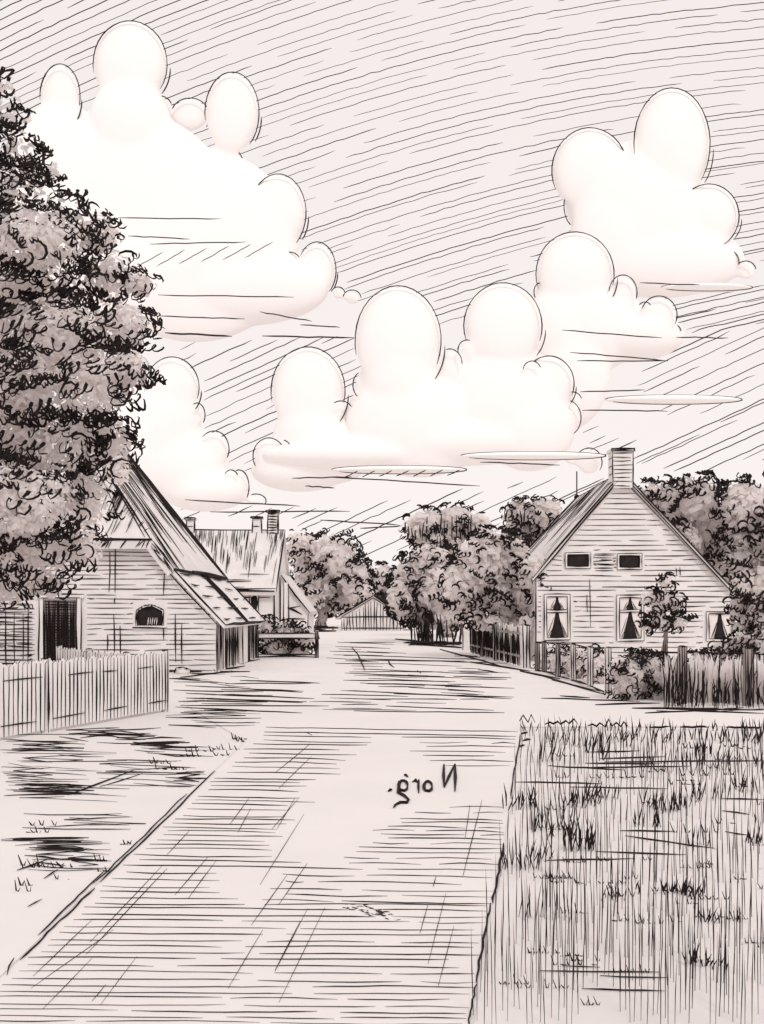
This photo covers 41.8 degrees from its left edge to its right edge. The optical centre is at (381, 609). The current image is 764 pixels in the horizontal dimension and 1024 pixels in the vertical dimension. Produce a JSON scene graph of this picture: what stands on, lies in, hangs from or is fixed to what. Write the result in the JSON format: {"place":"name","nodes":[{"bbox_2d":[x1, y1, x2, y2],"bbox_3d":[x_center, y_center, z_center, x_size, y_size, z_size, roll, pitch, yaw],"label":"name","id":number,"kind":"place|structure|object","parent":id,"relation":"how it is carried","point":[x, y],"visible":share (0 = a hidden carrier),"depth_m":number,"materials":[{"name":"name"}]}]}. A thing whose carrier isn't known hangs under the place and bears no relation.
{"place":"outdoors","nodes":[
{"label":"outdoors","id":0,"kind":"place"},
{"bbox_2d":[0,416,265,672],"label":"thatched barn","id":1,"kind":"structure","parent":0,"point":[158,581],"depth_m":27.80,"materials":[{"name":"wood"}]},
{"bbox_2d":[36,593,84,661],"bbox_3d":[-8.928,0.642,27.745,1.369,2.221,0.151,0,0,0],"label":"door","id":2,"kind":"structure","parent":1,"relation":"in","point":[60,621],"depth_m":27.74,"materials":[{"name":"grey wood"}]},
{"bbox_2d":[132,604,166,628],"bbox_3d":[-6.432,0.178,27.748,0.970,0.678,0.124,0,0,0],"label":"window","id":3,"kind":"structure","parent":1,"relation":"in","point":[148,616],"depth_m":27.79,"materials":[{"name":"glass"}]},
{"bbox_2d":[240,626,248,663],"bbox_3d":[-4.519,1.009,32.897,0.121,1.491,1.339,0,0,0],"label":"side door","id":4,"kind":"structure","parent":1,"relation":"in","point":[244,630],"depth_m":32.73,"materials":[{"name":"paint"}]},
{"bbox_2d":[0,20,360,341],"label":"cloud","id":5,"kind":"structure","parent":0,"point":[125,145],"depth_m":610.72,"materials":[{"name":"white"}]},
{"bbox_2d":[99,356,266,511],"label":"cloud","id":6,"kind":"structure","parent":0,"point":[184,456],"depth_m":574.94,"materials":[{"name":"white"}]},
{"bbox_2d":[251,346,361,491],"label":"cloud","id":7,"kind":"structure","parent":0,"point":[309,392],"depth_m":580.03,"materials":[{"name":"white"}]},
{"bbox_2d":[0,630,763,1023],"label":"road","id":8,"kind":"structure","parent":0,"point":[324,848],"depth_m":6.93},
{"bbox_2d":[169,639,763,713],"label":"grass verge","id":9,"kind":"structure","parent":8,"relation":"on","point":[555,679],"depth_m":22.11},
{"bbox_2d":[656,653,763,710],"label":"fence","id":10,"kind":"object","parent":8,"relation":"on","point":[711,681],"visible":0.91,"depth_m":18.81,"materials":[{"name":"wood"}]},
{"bbox_2d":[0,0,763,559],"bbox_3d":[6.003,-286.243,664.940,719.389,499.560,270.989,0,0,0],"label":"sky","id":11,"kind":"structure","parent":0,"point":[388,524],"depth_m":799.71,"materials":[{"name":"white"}]},
{"bbox_2d":[0,612,763,1023],"bbox_3d":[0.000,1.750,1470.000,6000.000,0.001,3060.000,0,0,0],"label":"ground","id":12,"kind":"structure","parent":0,"point":[262,666],"depth_m":27.56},
{"bbox_2d":[0,668,258,975],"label":"verge","id":13,"kind":"structure","parent":12,"relation":"on","point":[83,806],"depth_m":9.57,"materials":[{"name":"white plant"}]},
{"bbox_2d":[0,66,166,611],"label":"leafy tree","id":14,"kind":"object","parent":13,"relation":"on","point":[24,299],"visible":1,"depth_m":15.18,"materials":[{"name":"grey plant"}]},
{"bbox_2d":[0,650,168,737],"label":"picket fence","id":15,"kind":"object","parent":13,"relation":"on","point":[45,695],"visible":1,"depth_m":14.91,"materials":[{"name":"pale wood"},{"name":"ink"}]},
{"bbox_2d":[55,645,130,661],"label":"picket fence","id":16,"kind":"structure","parent":13,"relation":"on","point":[64,653],"depth_m":18.54,"materials":[{"name":"paint"}]},
{"bbox_2d":[174,667,190,673],"bbox_3d":[-5.445,1.667,27.382,0.487,0.246,0.356,0,0,0],"label":"stone","id":17,"kind":"object","parent":12,"relation":"on","point":[182,670],"visible":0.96,"depth_m":27.27,"materials":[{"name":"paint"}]},
{"bbox_2d":[184,509,316,648],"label":"cottage","id":18,"kind":"structure","parent":12,"relation":"on","point":[253,564],"depth_m":46.00,"materials":[{"name":"paint"}]},
{"bbox_2d":[249,595,258,610],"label":"window","id":19,"kind":"structure","parent":18,"relation":"in","point":[254,601],"depth_m":43.94,"materials":[{"name":"glass"}]},
{"bbox_2d":[256,630,318,657],"bbox_3d":[-3.451,1.245,36.373,2.318,1.044,0.174,0,0,0],"label":"rail fence","id":20,"kind":"object","parent":12,"relation":"on","point":[291,635],"visible":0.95,"depth_m":36.35,"materials":[{"name":"grey wood"}]},
{"bbox_2d":[258,614,319,653],"bbox_3d":[-3.608,1.090,37.554,2.568,1.914,1.479,0,0,0],"label":"garden bush","id":21,"kind":"object","parent":12,"relation":"on","point":[287,646],"visible":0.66,"depth_m":37.28,"materials":[{"name":"grey plant"}]},
{"bbox_2d":[314,625,337,631],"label":"rail","id":22,"kind":"object","parent":12,"relation":"on","point":[320,628],"visible":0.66,"depth_m":79.87,"materials":[{"name":"grey wood"}]},
{"bbox_2d":[286,528,380,625],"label":"round tree","id":23,"kind":"object","parent":12,"relation":"on","point":[332,576],"visible":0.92,"depth_m":96.41,"materials":[{"name":"grey plant"}]},
{"bbox_2d":[335,595,407,630],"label":"wooden shed","id":24,"kind":"structure","parent":12,"relation":"on","point":[369,614],"depth_m":84.00,"materials":[{"name":"white wood"}]},
{"bbox_2d":[361,561,396,604],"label":"round tree","id":25,"kind":"object","parent":12,"relation":"on","point":[375,576],"visible":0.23,"depth_m":110.71,"materials":[{"name":"grey plant"}]},
{"bbox_2d":[381,539,460,641],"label":"broad tree","id":26,"kind":"object","parent":12,"relation":"on","point":[415,594],"visible":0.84,"depth_m":53.88,"materials":[{"name":"grey plant"}]},
{"bbox_2d":[403,611,461,645],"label":"undergrowth","id":27,"kind":"object","parent":12,"relation":"on","point":[424,632],"visible":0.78,"depth_m":49.81,"materials":[{"name":"black plant"}]},
{"bbox_2d":[400,500,496,636],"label":"poplar tree","id":28,"kind":"object","parent":12,"relation":"on","point":[451,526],"visible":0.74,"depth_m":63.27,"materials":[{"name":"grey plant"}]},
{"bbox_2d":[462,620,469,649],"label":"gate post","id":29,"kind":"object","parent":12,"relation":"on","point":[465,639],"visible":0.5,"depth_m":43.59,"materials":[{"name":"paint"}]},
{"bbox_2d":[437,524,551,658],"bbox_3d":[4.244,-0.630,35.863,4.214,4.974,3.046,0,0,21],"label":"broad tree","id":30,"kind":"object","parent":12,"relation":"on","point":[492,575],"visible":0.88,"depth_m":35.36,"materials":[{"name":"grey plant"}]},
{"bbox_2d":[470,622,521,665],"bbox_3d":[3.878,1.068,35.692,0.225,1.401,10.025,0,0,-4],"label":"board fence","id":31,"kind":"object","parent":12,"relation":"on","point":[502,642],"visible":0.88,"depth_m":34.09,"materials":[{"name":"grey wood"}]},
{"bbox_2d":[522,624,530,667],"bbox_3d":[4.342,1.094,30.146,0.255,1.330,0.254,0,0,0],"label":"fence post","id":32,"kind":"object","parent":12,"relation":"on","point":[526,661],"visible":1,"depth_m":30.07,"materials":[{"name":"paint"}]},
{"bbox_2d":[497,494,564,547],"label":"poplar tree","id":33,"kind":"object","parent":12,"relation":"on","point":[536,517],"visible":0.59,"depth_m":57.13,"materials":[{"name":"grey plant"}]},
{"bbox_2d":[531,642,603,683],"bbox_3d":[5.066,1.437,26.758,0.973,1.231,6.628,0,0,-3],"label":"hedge bush","id":34,"kind":"object","parent":12,"relation":"on","point":[581,662],"visible":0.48,"depth_m":25.74,"materials":[{"name":"grey plant"}]},
{"bbox_2d":[535,641,611,693],"bbox_3d":[4.638,1.260,24.745,0.290,1.003,8.014,0,0,-2],"label":"wooden fence","id":35,"kind":"object","parent":12,"relation":"on","point":[590,662],"visible":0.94,"depth_m":24.57,"materials":[{"name":"grey wood"}]},
{"bbox_2d":[601,646,672,699],"bbox_3d":[5.048,1.306,19.578,1.484,1.183,0.986,0,0,-26],"label":"corner bush","id":36,"kind":"object","parent":12,"relation":"on","point":[638,677],"visible":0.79,"depth_m":19.39,"materials":[{"name":"grey plant"}]},
{"bbox_2d":[634,571,698,662],"bbox_3d":[7.087,0.395,24.938,1.559,2.718,0.716,0,0,0],"label":"sapling","id":37,"kind":"object","parent":12,"relation":"on","point":[666,601],"visible":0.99,"depth_m":24.79,"materials":[{"name":"grey plant"}]},
{"bbox_2d":[638,470,739,582],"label":"broad tree","id":38,"kind":"object","parent":12,"relation":"on","point":[684,505],"visible":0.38,"depth_m":50.64,"materials":[{"name":"grey plant"}]},
{"bbox_2d":[628,645,763,705],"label":"fence","id":39,"kind":"object","parent":12,"relation":"on","point":[747,653],"visible":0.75,"depth_m":18.29,"materials":[{"name":"grey wood"}]},
{"bbox_2d":[688,570,763,666],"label":"bush","id":40,"kind":"object","parent":12,"relation":"on","point":[748,618],"visible":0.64,"depth_m":21.30,"materials":[{"name":"grey plant"}]},
{"bbox_2d":[708,471,763,626],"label":"broad tree","id":41,"kind":"object","parent":12,"relation":"on","point":[743,540],"visible":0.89,"depth_m":48.74,"materials":[{"name":"grey plant"}]},
{"bbox_2d":[331,465,466,473],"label":"cloud","id":42,"kind":"structure","parent":0,"point":[396,469],"depth_m":536.03,"materials":[{"name":"white"}]},
{"bbox_2d":[262,282,602,476],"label":"cloud","id":43,"kind":"structure","parent":0,"point":[497,382],"depth_m":569.12,"materials":[{"name":"white"}]},
{"bbox_2d":[461,451,605,459],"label":"cloud","id":44,"kind":"structure","parent":0,"point":[533,455],"depth_m":537.11,"materials":[{"name":"white"}]},
{"bbox_2d":[531,231,683,427],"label":"cloud","id":45,"kind":"structure","parent":0,"point":[580,286],"depth_m":589.23,"materials":[{"name":"white"}]},
{"bbox_2d":[497,447,735,660],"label":"gable house","id":46,"kind":"structure","parent":0,"point":[613,545],"depth_m":34.00,"materials":[{"name":"wood"}]},
{"bbox_2d":[544,593,570,640],"bbox_3d":[5.946,0.238,33.957,0.917,1.615,0.106,0,0,0],"label":"window","id":47,"kind":"structure","parent":46,"relation":"in","point":[557,606],"depth_m":33.97,"materials":[{"name":"paint"}]},
{"bbox_2d":[564,552,590,568],"bbox_3d":[6.646,-1.685,33.962,0.912,0.572,0.095,0,0,0],"label":"window","id":48,"kind":"structure","parent":46,"relation":"in","point":[573,560],"depth_m":33.99,"materials":[{"name":"glass"}]},
{"bbox_2d":[617,553,641,569],"bbox_3d":[8.404,-1.648,33.960,0.868,0.580,0.101,0,0,0],"label":"window","id":49,"kind":"structure","parent":46,"relation":"in","point":[625,561],"depth_m":33.99,"materials":[{"name":"glass"}]},
{"bbox_2d":[616,594,643,641],"bbox_3d":[8.428,0.274,33.957,0.958,1.616,0.106,0,0,0],"label":"window","id":50,"kind":"structure","parent":46,"relation":"in","point":[627,608],"depth_m":33.97,"materials":[{"name":"paint"}]},
{"bbox_2d":[706,611,732,641],"bbox_3d":[11.473,0.562,33.956,0.949,1.047,0.108,0,0,0],"label":"window","id":51,"kind":"structure","parent":46,"relation":"in","point":[716,622],"depth_m":33.97,"materials":[{"name":"paint"}]},
{"bbox_2d":[471,714,763,1023],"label":"meadow","id":52,"kind":"structure","parent":0,"point":[610,999],"depth_m":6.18,"materials":[{"name":"white plant"}]},
{"bbox_2d":[551,87,755,297],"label":"cloud","id":53,"kind":"structure","parent":0,"point":[646,203],"depth_m":630.00,"materials":[{"name":"white"}]},
{"bbox_2d":[604,395,742,404],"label":"cloud","id":54,"kind":"structure","parent":0,"point":[672,399],"depth_m":538.09,"materials":[{"name":"white"}]},
{"bbox_2d":[660,283,752,292],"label":"cloud","id":55,"kind":"structure","parent":0,"point":[712,287],"depth_m":539.86,"materials":[{"name":"white"}]}
]}

